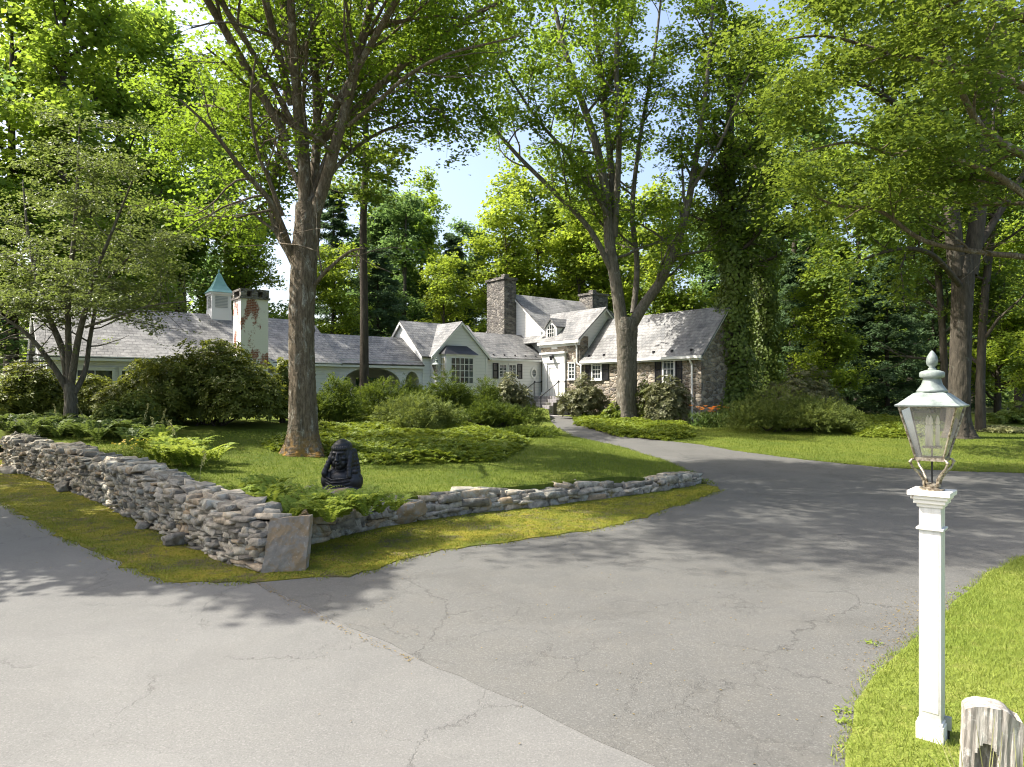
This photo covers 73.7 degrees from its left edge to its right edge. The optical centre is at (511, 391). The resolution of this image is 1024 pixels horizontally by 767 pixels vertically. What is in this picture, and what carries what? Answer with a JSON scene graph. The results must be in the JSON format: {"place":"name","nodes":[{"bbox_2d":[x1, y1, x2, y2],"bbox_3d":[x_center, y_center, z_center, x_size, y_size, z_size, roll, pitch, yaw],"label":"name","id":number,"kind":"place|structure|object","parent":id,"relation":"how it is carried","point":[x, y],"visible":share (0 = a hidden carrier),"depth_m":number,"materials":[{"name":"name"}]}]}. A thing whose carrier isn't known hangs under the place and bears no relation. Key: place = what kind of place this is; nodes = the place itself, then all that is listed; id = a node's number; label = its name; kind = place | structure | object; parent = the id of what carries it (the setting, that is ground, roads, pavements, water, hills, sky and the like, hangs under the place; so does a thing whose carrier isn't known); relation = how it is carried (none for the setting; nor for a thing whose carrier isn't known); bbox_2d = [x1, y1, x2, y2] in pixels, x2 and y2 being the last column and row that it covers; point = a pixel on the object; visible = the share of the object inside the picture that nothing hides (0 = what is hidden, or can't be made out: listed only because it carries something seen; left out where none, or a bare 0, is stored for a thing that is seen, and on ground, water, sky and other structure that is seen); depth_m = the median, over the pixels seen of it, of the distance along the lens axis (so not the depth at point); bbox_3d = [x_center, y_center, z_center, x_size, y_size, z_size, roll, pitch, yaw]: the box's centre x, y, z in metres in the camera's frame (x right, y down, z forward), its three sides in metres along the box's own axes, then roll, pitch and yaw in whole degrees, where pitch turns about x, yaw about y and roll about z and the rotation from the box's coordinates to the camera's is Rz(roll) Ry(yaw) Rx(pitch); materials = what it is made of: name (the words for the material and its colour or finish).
{"place":"outdoors","nodes":[
{"label":"outdoors","id":0,"kind":"place"},
{"bbox_2d":[0,502,654,766],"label":"road","id":1,"kind":"structure","parent":0,"point":[103,666],"depth_m":5.63,"materials":[{"name":"grey asphalt"}]},
{"bbox_2d":[0,459,269,585],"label":"moss verge","id":2,"kind":"structure","parent":1,"relation":"on","point":[111,541],"depth_m":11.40,"materials":[{"name":"green plant"}]},
{"bbox_2d":[0,407,702,504],"bbox_3d":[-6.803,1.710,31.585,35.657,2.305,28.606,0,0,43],"label":"lawn","id":3,"kind":"structure","parent":0,"point":[244,424],"depth_m":18.01,"materials":[{"name":"green plant"}]},
{"bbox_2d":[0,359,94,418],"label":"rhododendron","id":4,"kind":"object","parent":3,"relation":"on","point":[36,392],"visible":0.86,"depth_m":23.73,"materials":[{"name":"green plant"}]},
{"bbox_2d":[0,409,166,445],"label":"fern","id":5,"kind":"object","parent":3,"relation":"on","point":[55,424],"visible":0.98,"depth_m":20.17,"materials":[{"name":"green plant"}]},
{"bbox_2d":[57,373,113,414],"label":"rhododendron","id":6,"kind":"object","parent":3,"relation":"on","point":[95,385],"visible":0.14,"depth_m":24.99,"materials":[{"name":"green plant"}]},
{"bbox_2d":[9,414,183,436],"bbox_3d":[-15.782,1.004,25.561,5.922,0.864,11.057,0,0,-42],"label":"ground cover","id":7,"kind":"object","parent":3,"relation":"on","point":[174,421],"visible":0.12,"depth_m":22.69,"materials":[{"name":"green plant"}]},
{"bbox_2d":[0,96,214,417],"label":"dogwood tree","id":8,"kind":"object","parent":3,"relation":"on","point":[38,301],"visible":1,"depth_m":21.98,"materials":[{"name":"green plant"}]},
{"bbox_2d":[88,389,164,433],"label":"shrub","id":9,"kind":"object","parent":3,"relation":"on","point":[129,410],"visible":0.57,"depth_m":21.25,"materials":[{"name":"green plant"}]},
{"bbox_2d":[84,357,183,420],"bbox_3d":[-13.306,-0.007,24.850,3.488,2.526,3.342,0,0,31],"label":"rhododendron","id":10,"kind":"object","parent":3,"relation":"on","point":[117,390],"visible":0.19,"depth_m":24.33,"materials":[{"name":"green plant"}]},
{"bbox_2d":[124,424,238,465],"bbox_3d":[-8.866,1.343,17.498,5.388,0.820,2.491,0,0,44],"label":"fern","id":11,"kind":"object","parent":3,"relation":"on","point":[185,451],"visible":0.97,"depth_m":16.36,"materials":[{"name":"green plant"}]},
{"bbox_2d":[125,337,288,425],"bbox_3d":[-10.841,-0.328,24.832,6.148,3.244,4.392,0,0,0],"label":"rhododendron","id":12,"kind":"object","parent":3,"relation":"on","point":[200,388],"visible":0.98,"depth_m":23.75,"materials":[{"name":"green plant"}]},
{"bbox_2d":[275,357,288,422],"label":"shrub","id":13,"kind":"object","parent":3,"relation":"on","point":[282,369],"visible":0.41,"depth_m":25.79,"materials":[{"name":"green plant"}]},
{"bbox_2d":[221,474,391,521],"bbox_3d":[-3.716,1.743,11.318,3.670,0.409,2.360,0,0,33],"label":"fern","id":14,"kind":"object","parent":3,"relation":"on","point":[315,502],"visible":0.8,"depth_m":10.78,"materials":[{"name":"green plant"}]},
{"bbox_2d":[316,372,365,422],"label":"shrub","id":15,"kind":"object","parent":3,"relation":"on","point":[338,404],"visible":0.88,"depth_m":26.46,"materials":[{"name":"green plant"}]},
{"bbox_2d":[327,487,362,496],"bbox_3d":[-3.069,1.916,12.145,1.110,0.441,0.608,0,0,-6],"label":"plinth stone","id":16,"kind":"object","parent":3,"relation":"on","point":[341,489],"visible":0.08,"depth_m":11.96,"materials":[{"name":"stone"}]},
{"bbox_2d":[321,439,362,490],"bbox_3d":[-3.077,1.362,12.320,0.770,1.020,0.552,0,0,8],"label":"statue","id":17,"kind":"object","parent":16,"relation":"on","point":[342,460],"visible":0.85,"depth_m":12.18,"materials":[{"name":"black stone"}]},
{"bbox_2d":[290,0,421,403],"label":"slender tree","id":18,"kind":"object","parent":3,"relation":"on","point":[364,189],"visible":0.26,"depth_m":31.74,"materials":[{"name":"green plant"}]},
{"bbox_2d":[112,0,645,457],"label":"maple tree","id":19,"kind":"object","parent":3,"relation":"on","point":[297,40],"visible":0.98,"depth_m":19.37,"materials":[{"name":"green plant"}]},
{"bbox_2d":[354,490,415,512],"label":"fern","id":20,"kind":"object","parent":3,"relation":"on","point":[392,503],"visible":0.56,"depth_m":11.09,"materials":[{"name":"green plant"}]},
{"bbox_2d":[350,375,429,418],"bbox_3d":[-5.247,0.350,29.124,3.954,2.142,3.624,0,0,0],"label":"shrub","id":21,"kind":"object","parent":3,"relation":"on","point":[378,392],"visible":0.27,"depth_m":28.54,"materials":[{"name":"green plant"}]},
{"bbox_2d":[261,416,531,464],"bbox_3d":[-3.482,1.466,23.786,8.445,1.002,11.854,0,0,0],"label":"ground cover","id":22,"kind":"object","parent":3,"relation":"on","point":[377,443],"visible":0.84,"depth_m":21.47,"materials":[{"name":"green plant"}]},
{"bbox_2d":[369,390,468,429],"bbox_3d":[-3.798,0.759,27.026,3.437,1.819,3.895,0,0,26],"label":"juniper","id":23,"kind":"object","parent":3,"relation":"on","point":[411,412],"visible":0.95,"depth_m":26.46,"materials":[{"name":"green plant"}]},
{"bbox_2d":[417,365,478,416],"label":"shrub","id":24,"kind":"object","parent":3,"relation":"on","point":[455,392],"visible":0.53,"depth_m":32.05,"materials":[{"name":"green plant"}]},
{"bbox_2d":[465,376,505,408],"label":"shrub","id":25,"kind":"object","parent":3,"relation":"on","point":[488,393],"visible":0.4,"depth_m":33.83,"materials":[{"name":"green plant"}]},
{"bbox_2d":[446,399,554,426],"bbox_3d":[-0.791,0.909,29.956,5.408,1.375,3.015,0,0,0],"label":"juniper","id":26,"kind":"object","parent":3,"relation":"on","point":[495,414],"visible":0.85,"depth_m":29.30,"materials":[{"name":"green plant"}]},
{"bbox_2d":[498,372,536,413],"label":"rhododendron","id":27,"kind":"object","parent":3,"relation":"on","point":[512,391],"visible":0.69,"depth_m":36.31,"materials":[{"name":"green plant"}]},
{"bbox_2d":[497,424,563,437],"bbox_3d":[0.415,1.473,26.166,2.865,0.585,2.164,0,0,20],"label":"juniper","id":28,"kind":"object","parent":3,"relation":"on","point":[534,431],"visible":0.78,"depth_m":25.62,"materials":[{"name":"green plant"}]},
{"bbox_2d":[0,404,1009,456],"bbox_3d":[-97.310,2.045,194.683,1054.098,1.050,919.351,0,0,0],"label":"ground","id":29,"kind":"structure","parent":0,"point":[925,410],"depth_m":52.04,"materials":[{"name":"green plant"}]},
{"bbox_2d":[0,66,27,362],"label":"ash tree","id":30,"kind":"object","parent":29,"relation":"on","point":[5,242],"visible":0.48,"depth_m":34.84,"materials":[{"name":"green plant"}]},
{"bbox_2d":[0,0,103,375],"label":"maple tree","id":31,"kind":"object","parent":29,"relation":"on","point":[8,51],"visible":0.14,"depth_m":38.87,"materials":[{"name":"green plant"}]},
{"bbox_2d":[0,0,153,328],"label":"maple tree","id":32,"kind":"object","parent":29,"relation":"on","point":[100,28],"visible":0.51,"depth_m":36.15,"materials":[{"name":"green plant"}]},
{"bbox_2d":[11,0,215,311],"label":"maple tree","id":33,"kind":"object","parent":29,"relation":"on","point":[140,36],"visible":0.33,"depth_m":40.55,"materials":[{"name":"green plant"}]},
{"bbox_2d":[85,72,196,312],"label":"maple tree","id":34,"kind":"object","parent":29,"relation":"on","point":[147,149],"visible":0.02,"depth_m":48.97,"materials":[{"name":"green plant"}]},
{"bbox_2d":[0,431,291,571],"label":"dry stone wall","id":35,"kind":"structure","parent":29,"relation":"on","point":[218,522],"depth_m":11.88,"materials":[{"name":"grey stone"}]},
{"bbox_2d":[100,0,250,312],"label":"oak tree","id":36,"kind":"object","parent":29,"relation":"on","point":[196,253],"visible":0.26,"depth_m":44.53,"materials":[{"name":"green plant"}]},
{"bbox_2d":[26,270,342,411],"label":"garage wing","id":37,"kind":"structure","parent":29,"relation":"on","point":[255,330],"depth_m":30.57,"materials":[{"name":"grey"}]},
{"bbox_2d":[188,201,287,318],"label":"young maple tree","id":38,"kind":"object","parent":29,"relation":"on","point":[241,279],"visible":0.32,"depth_m":46.50,"materials":[{"name":"green plant"}]},
{"bbox_2d":[185,70,290,318],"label":"ash tree","id":39,"kind":"object","parent":29,"relation":"on","point":[209,273],"visible":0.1,"depth_m":55.79,"materials":[{"name":"green plant"}]},
{"bbox_2d":[262,515,311,572],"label":"standing slab","id":40,"kind":"structure","parent":29,"relation":"on","point":[288,545],"depth_m":9.23,"materials":[{"name":"stone"}]},
{"bbox_2d":[287,242,379,395],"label":"young maple tree","id":41,"kind":"object","parent":29,"relation":"on","point":[339,274],"visible":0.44,"depth_m":49.36,"materials":[{"name":"green plant"}]},
{"bbox_2d":[314,185,358,326],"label":"pine tree","id":42,"kind":"object","parent":29,"relation":"on","point":[334,225],"visible":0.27,"depth_m":65.21,"materials":[{"name":"green plant"}]},
{"bbox_2d":[332,178,405,336],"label":"ash tree","id":43,"kind":"object","parent":29,"relation":"on","point":[376,232],"visible":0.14,"depth_m":64.75,"materials":[{"name":"green plant"}]},
{"bbox_2d":[321,333,424,401],"bbox_3d":[-8.340,-0.750,39.171,9.184,4.900,5.120,0,0,-38],"label":"breezeway","id":44,"kind":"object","parent":29,"relation":"on","point":[398,358],"visible":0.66,"depth_m":38.01,"materials":[{"name":"tile"}]},
{"bbox_2d":[339,244,407,393],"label":"hemlock tree","id":45,"kind":"object","parent":29,"relation":"on","point":[385,304],"visible":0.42,"depth_m":52.28,"materials":[{"name":"green plant"}]},
{"bbox_2d":[367,190,451,336],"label":"ash tree","id":46,"kind":"object","parent":29,"relation":"on","point":[403,218],"visible":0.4,"depth_m":60.18,"materials":[{"name":"green plant"}]},
{"bbox_2d":[388,165,456,320],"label":"maple tree","id":47,"kind":"object","parent":29,"relation":"on","point":[433,201],"visible":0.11,"depth_m":65.37,"materials":[{"name":"green plant"}]},
{"bbox_2d":[407,208,444,320],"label":"slender tree","id":48,"kind":"object","parent":29,"relation":"on","point":[430,221],"visible":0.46,"depth_m":62.32,"materials":[{"name":"green plant"}]},
{"bbox_2d":[413,248,478,330],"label":"young maple tree","id":49,"kind":"object","parent":29,"relation":"on","point":[446,289],"visible":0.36,"depth_m":55.16,"materials":[{"name":"green plant"}]},
{"bbox_2d":[431,232,477,331],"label":"pine tree","id":50,"kind":"object","parent":29,"relation":"on","point":[453,240],"visible":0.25,"depth_m":61.69,"materials":[{"name":"green plant"}]},
{"bbox_2d":[446,216,494,325],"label":"ash tree","id":51,"kind":"object","parent":29,"relation":"on","point":[467,228],"visible":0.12,"depth_m":69.17,"materials":[{"name":"green plant"}]},
{"bbox_2d":[299,471,703,544],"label":"stone wall","id":52,"kind":"structure","parent":29,"relation":"on","point":[457,500],"depth_m":13.94,"materials":[{"name":"grey stone"}]},
{"bbox_2d":[394,500,427,523],"bbox_3d":[-2.038,2.256,12.575,0.990,0.478,0.344,0,0,-13],"label":"boulder","id":53,"kind":"object","parent":52,"relation":"in","point":[408,512],"visible":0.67,"depth_m":12.53,"materials":[{"name":"stone"}]},
{"bbox_2d":[453,188,549,332],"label":"young maple tree","id":54,"kind":"object","parent":29,"relation":"on","point":[507,254],"visible":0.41,"depth_m":60.11,"materials":[{"name":"green plant"}]},
{"bbox_2d":[0,311,1014,401],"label":"woods","id":55,"kind":"object","parent":29,"relation":"on","point":[24,349],"visible":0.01,"depth_m":97.58,"materials":[{"name":"green plant"}]},
{"bbox_2d":[479,153,593,332],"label":"young maple tree","id":56,"kind":"object","parent":29,"relation":"on","point":[547,223],"visible":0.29,"depth_m":64.92,"materials":[{"name":"green plant"}]},
{"bbox_2d":[530,396,567,414],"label":"entry steps","id":57,"kind":"structure","parent":29,"relation":"on","point":[552,406],"depth_m":42.16,"materials":[{"name":"grey stone"}]},
{"bbox_2d":[383,274,755,423],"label":"house","id":58,"kind":"structure","parent":29,"relation":"on","point":[549,343],"depth_m":40.89,"materials":[{"name":"stone"}]},
{"bbox_2d":[439,345,477,389],"bbox_3d":[-3.070,-1.387,39.530,2.356,2.546,0.667,0,0,-38],"label":"bay window","id":59,"kind":"structure","parent":58,"relation":"in","point":[462,358],"depth_m":39.34,"materials":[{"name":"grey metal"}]},
{"bbox_2d":[529,195,638,307],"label":"young maple tree","id":60,"kind":"object","parent":29,"relation":"on","point":[567,240],"visible":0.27,"depth_m":59.92,"materials":[{"name":"green plant"}]},
{"bbox_2d":[562,191,645,316],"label":"young maple tree","id":61,"kind":"object","parent":29,"relation":"on","point":[584,289],"visible":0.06,"depth_m":61.41,"materials":[{"name":"green plant"}]},
{"bbox_2d":[602,171,717,315],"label":"young maple tree","id":62,"kind":"object","parent":29,"relation":"on","point":[683,300],"visible":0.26,"depth_m":56.35,"materials":[{"name":"green plant"}]},
{"bbox_2d":[669,212,720,311],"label":"ash tree","id":63,"kind":"object","parent":29,"relation":"on","point":[704,268],"visible":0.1,"depth_m":64.27,"materials":[{"name":"green plant"}]},
{"bbox_2d":[699,67,821,353],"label":"oak tree","id":64,"kind":"object","parent":29,"relation":"on","point":[781,208],"visible":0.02,"depth_m":52.74,"materials":[{"name":"green plant"}]},
{"bbox_2d":[752,101,862,381],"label":"ash tree","id":65,"kind":"object","parent":29,"relation":"on","point":[804,249],"visible":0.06,"depth_m":58.07,"materials":[{"name":"green plant"}]},
{"bbox_2d":[770,251,853,400],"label":"hemlock tree","id":66,"kind":"object","parent":29,"relation":"on","point":[792,272],"visible":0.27,"depth_m":46.39,"materials":[{"name":"green plant"}]},
{"bbox_2d":[801,262,899,413],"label":"hemlock tree","id":67,"kind":"object","parent":29,"relation":"on","point":[847,394],"visible":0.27,"depth_m":44.05,"materials":[{"name":"green plant"}]},
{"bbox_2d":[690,0,1023,279],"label":"maple tree","id":68,"kind":"object","parent":29,"relation":"on","point":[980,64],"visible":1,"depth_m":16.49,"materials":[{"name":"green plant"}]},
{"bbox_2d":[805,122,920,409],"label":"maple tree","id":69,"kind":"object","parent":29,"relation":"on","point":[869,266],"visible":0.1,"depth_m":55.37,"materials":[{"name":"green plant"}]},
{"bbox_2d":[837,254,937,415],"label":"hemlock tree","id":70,"kind":"object","parent":29,"relation":"on","point":[889,331],"visible":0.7,"depth_m":43.29,"materials":[{"name":"green plant"}]},
{"bbox_2d":[866,99,958,411],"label":"slender tree","id":71,"kind":"object","parent":29,"relation":"on","point":[882,248],"visible":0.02,"depth_m":51.87,"materials":[{"name":"green plant"}]},
{"bbox_2d":[873,254,1008,412],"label":"hemlock tree","id":72,"kind":"object","parent":29,"relation":"on","point":[933,329],"visible":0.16,"depth_m":46.50,"materials":[{"name":"green plant"}]},
{"bbox_2d":[938,212,1023,412],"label":"young maple tree","id":73,"kind":"object","parent":29,"relation":"on","point":[1000,353],"visible":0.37,"depth_m":42.78,"materials":[{"name":"green plant"}]},
{"bbox_2d":[948,112,1023,409],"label":"maple tree","id":74,"kind":"object","parent":29,"relation":"on","point":[1017,397],"visible":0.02,"depth_m":55.91,"materials":[{"name":"green plant"}]},
{"bbox_2d":[0,0,1023,339],"label":"sky","id":75,"kind":"structure","parent":0,"point":[465,193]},
{"bbox_2d":[256,417,1023,766],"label":"driveway","id":76,"kind":"structure","parent":0,"point":[848,535],"depth_m":7.92,"materials":[{"name":"grey asphalt"}]},
{"bbox_2d":[250,484,719,582],"bbox_3d":[0.724,2.453,13.315,12.151,0.122,2.867,0,0,-41],"label":"moss strip","id":77,"kind":"object","parent":76,"relation":"on","point":[349,566],"visible":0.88,"depth_m":11.79,"materials":[{"name":"green plant"}]},
{"bbox_2d":[263,484,717,578],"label":"moss tufts","id":78,"kind":"object","parent":77,"relation":"on","point":[518,521],"visible":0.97,"depth_m":12.23,"materials":[{"name":"green plant"}]},
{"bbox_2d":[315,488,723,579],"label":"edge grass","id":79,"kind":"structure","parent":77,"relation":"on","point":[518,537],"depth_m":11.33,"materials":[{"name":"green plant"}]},
{"bbox_2d":[559,412,1023,472],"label":"lawn","id":80,"kind":"structure","parent":0,"point":[874,447],"depth_m":26.03,"materials":[{"name":"green plant"}]},
{"bbox_2d":[555,371,614,416],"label":"rhododendron","id":81,"kind":"object","parent":80,"relation":"on","point":[581,401],"visible":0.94,"depth_m":38.33,"materials":[{"name":"green plant"}]},
{"bbox_2d":[381,0,811,417],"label":"maple tree","id":82,"kind":"object","parent":80,"relation":"on","point":[608,206],"visible":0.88,"depth_m":35.77,"materials":[{"name":"green plant"}]},
{"bbox_2d":[572,413,696,440],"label":"ground cover","id":83,"kind":"object","parent":80,"relation":"on","point":[657,429],"visible":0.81,"depth_m":31.42,"materials":[{"name":"green plant"}]},
{"bbox_2d":[635,373,656,417],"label":"rhododendron","id":84,"kind":"object","parent":80,"relation":"on","point":[640,394],"visible":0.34,"depth_m":35.94,"materials":[{"name":"green plant"}]},
{"bbox_2d":[642,373,693,421],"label":"rhododendron","id":85,"kind":"object","parent":80,"relation":"on","point":[668,404],"visible":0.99,"depth_m":34.71,"materials":[{"name":"green plant"}]},
{"bbox_2d":[678,405,733,427],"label":"daylilies","id":86,"kind":"object","parent":80,"relation":"on","point":[707,420],"visible":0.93,"depth_m":33.38,"materials":[{"name":"green plant"}]},
{"bbox_2d":[674,0,802,424],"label":"ivy clad tree","id":87,"kind":"object","parent":80,"relation":"on","point":[724,173],"visible":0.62,"depth_m":36.10,"materials":[{"name":"green plant"}]},
{"bbox_2d":[694,4,833,398],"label":"ivy clad tree","id":88,"kind":"object","parent":80,"relation":"on","point":[766,307],"visible":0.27,"depth_m":40.41,"materials":[{"name":"green plant"}]},
{"bbox_2d":[713,384,870,431],"bbox_3d":[12.797,0.762,31.378,7.300,2.328,4.361,0,0,0],"label":"juniper","id":89,"kind":"object","parent":80,"relation":"on","point":[813,413],"visible":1,"depth_m":30.69,"materials":[{"name":"green plant"}]},
{"bbox_2d":[759,363,848,407],"bbox_3d":[15.298,0.117,35.497,4.793,3.239,3.553,0,0,0],"label":"rhododendron","id":90,"kind":"object","parent":80,"relation":"on","point":[813,389],"visible":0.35,"depth_m":35.05,"materials":[{"name":"green plant"}]},
{"bbox_2d":[772,253,878,394],"bbox_3d":[18.248,-3.147,40.248,5.793,9.871,5.254,0,0,8],"label":"young maple tree","id":91,"kind":"object","parent":80,"relation":"on","point":[843,344],"visible":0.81,"depth_m":39.63,"materials":[{"name":"green plant"}]},
{"bbox_2d":[743,0,1023,438],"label":"maple tree","id":92,"kind":"object","parent":80,"relation":"on","point":[961,317],"visible":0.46,"depth_m":28.68,"materials":[{"name":"green plant"}]},
{"bbox_2d":[835,414,934,438],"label":"ground cover","id":93,"kind":"object","parent":80,"relation":"on","point":[877,425],"visible":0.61,"depth_m":30.51,"materials":[{"name":"green plant"}]},
{"bbox_2d":[986,400,1023,423],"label":"shrub","id":94,"kind":"object","parent":80,"relation":"on","point":[1013,413],"visible":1,"depth_m":35.33,"materials":[{"name":"green plant"}]},
{"bbox_2d":[999,274,1023,397],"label":"young maple tree","id":95,"kind":"object","parent":80,"relation":"on","point":[1019,384],"visible":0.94,"depth_m":36.87,"materials":[{"name":"green plant"}]},
{"bbox_2d":[828,554,1023,766],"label":"lawn","id":96,"kind":"structure","parent":0,"point":[912,715],"depth_m":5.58,"materials":[{"name":"green plant"}]},
{"bbox_2d":[894,351,969,745],"bbox_3d":[2.953,1.105,4.800,0.392,2.787,0.392,0,0,42],"label":"lamp post","id":97,"kind":"object","parent":96,"relation":"on","point":[932,499],"visible":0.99,"depth_m":4.75,"materials":[{"name":"white metal"}]},
{"bbox_2d":[959,696,1023,766],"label":"fence post","id":98,"kind":"object","parent":96,"relation":"on","point":[981,713],"visible":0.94,"depth_m":3.95,"materials":[{"name":"grey wood"}]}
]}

